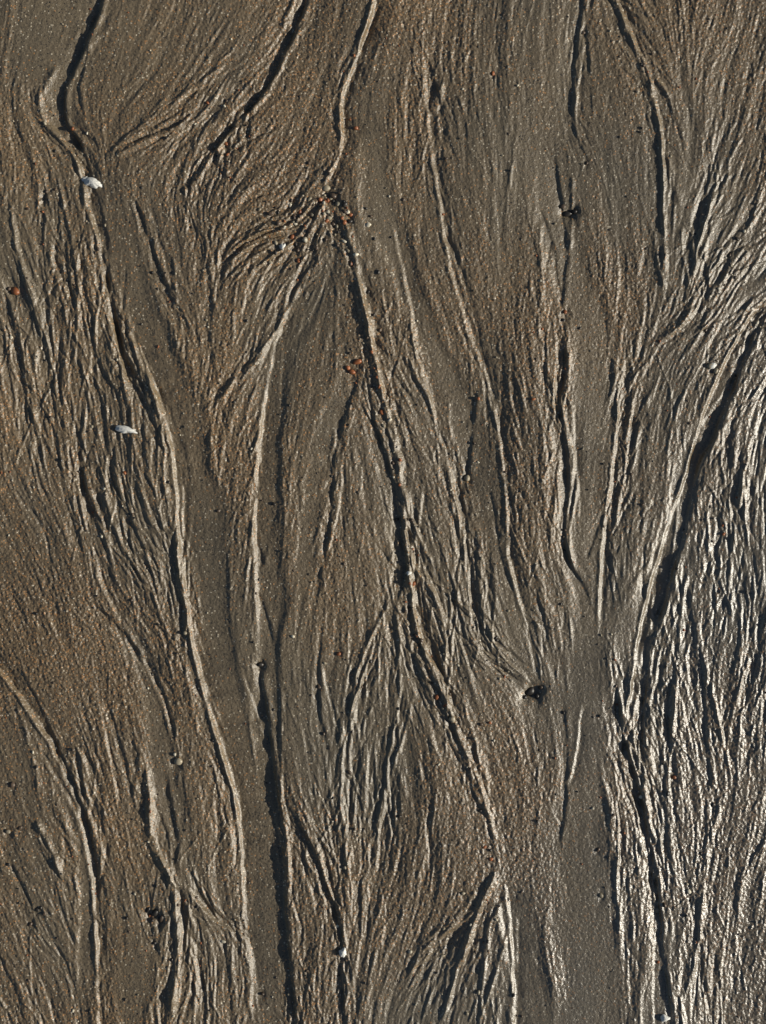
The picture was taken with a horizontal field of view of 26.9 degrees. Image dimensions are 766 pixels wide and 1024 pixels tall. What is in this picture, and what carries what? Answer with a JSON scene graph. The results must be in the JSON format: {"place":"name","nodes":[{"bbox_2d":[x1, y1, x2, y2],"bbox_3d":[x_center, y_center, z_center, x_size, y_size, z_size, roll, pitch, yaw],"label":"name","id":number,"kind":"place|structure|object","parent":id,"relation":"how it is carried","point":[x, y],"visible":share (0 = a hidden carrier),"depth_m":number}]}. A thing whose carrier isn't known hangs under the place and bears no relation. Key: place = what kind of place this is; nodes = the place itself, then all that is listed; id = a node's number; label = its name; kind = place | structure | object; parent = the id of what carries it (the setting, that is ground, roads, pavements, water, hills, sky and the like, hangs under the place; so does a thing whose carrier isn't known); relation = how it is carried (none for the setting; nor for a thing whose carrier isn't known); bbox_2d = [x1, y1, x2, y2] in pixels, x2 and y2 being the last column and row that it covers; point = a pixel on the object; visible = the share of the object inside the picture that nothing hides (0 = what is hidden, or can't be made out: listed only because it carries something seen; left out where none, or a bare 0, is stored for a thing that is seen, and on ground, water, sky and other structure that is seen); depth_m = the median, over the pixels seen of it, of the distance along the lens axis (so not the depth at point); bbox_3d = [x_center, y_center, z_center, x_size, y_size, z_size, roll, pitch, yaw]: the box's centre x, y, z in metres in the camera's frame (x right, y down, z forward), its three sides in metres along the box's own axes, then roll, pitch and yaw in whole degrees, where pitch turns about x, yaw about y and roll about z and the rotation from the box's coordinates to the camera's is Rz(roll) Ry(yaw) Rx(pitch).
{"place":"outdoors","nodes":[
{"label":"outdoors","id":0,"kind":"place"},
{"bbox_2d":[0,0,765,1023],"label":"wet sand","id":1,"kind":"structure","parent":0,"point":[558,944],"depth_m":2.40},
{"bbox_2d":[84,177,101,188],"bbox_3d":[-0.434,-0.494,2.398,0.031,0.007,0.016,15,90,1],"label":"seashell","id":2,"kind":"object","parent":1,"relation":"on","point":[91,182],"visible":1,"depth_m":2.40},
{"bbox_2d":[115,425,136,433],"bbox_3d":[-0.384,-0.123,2.397,0.036,0.005,0.012,12,90,-1],"label":"seashell","id":3,"kind":"object","parent":1,"relation":"on","point":[123,429],"visible":1,"depth_m":2.40},
{"bbox_2d":[339,947,346,957],"bbox_3d":[-0.060,0.661,2.399,0.012,0.006,0.015,-14,90,0],"label":"seashell","id":4,"kind":"object","parent":1,"relation":"on","point":[342,952],"visible":1,"depth_m":2.40},
{"bbox_2d":[0,2,765,1023],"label":"pebbles","id":5,"kind":"object","parent":1,"relation":"on","point":[466,478],"visible":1,"depth_m":2.40},
{"bbox_2d":[660,1014,670,1021],"bbox_3d":[0.423,0.758,2.396,0.016,0.005,0.012,0,90,-3],"label":"seashell","id":6,"kind":"object","parent":1,"relation":"on","point":[664,1018],"visible":1,"depth_m":2.40}
]}

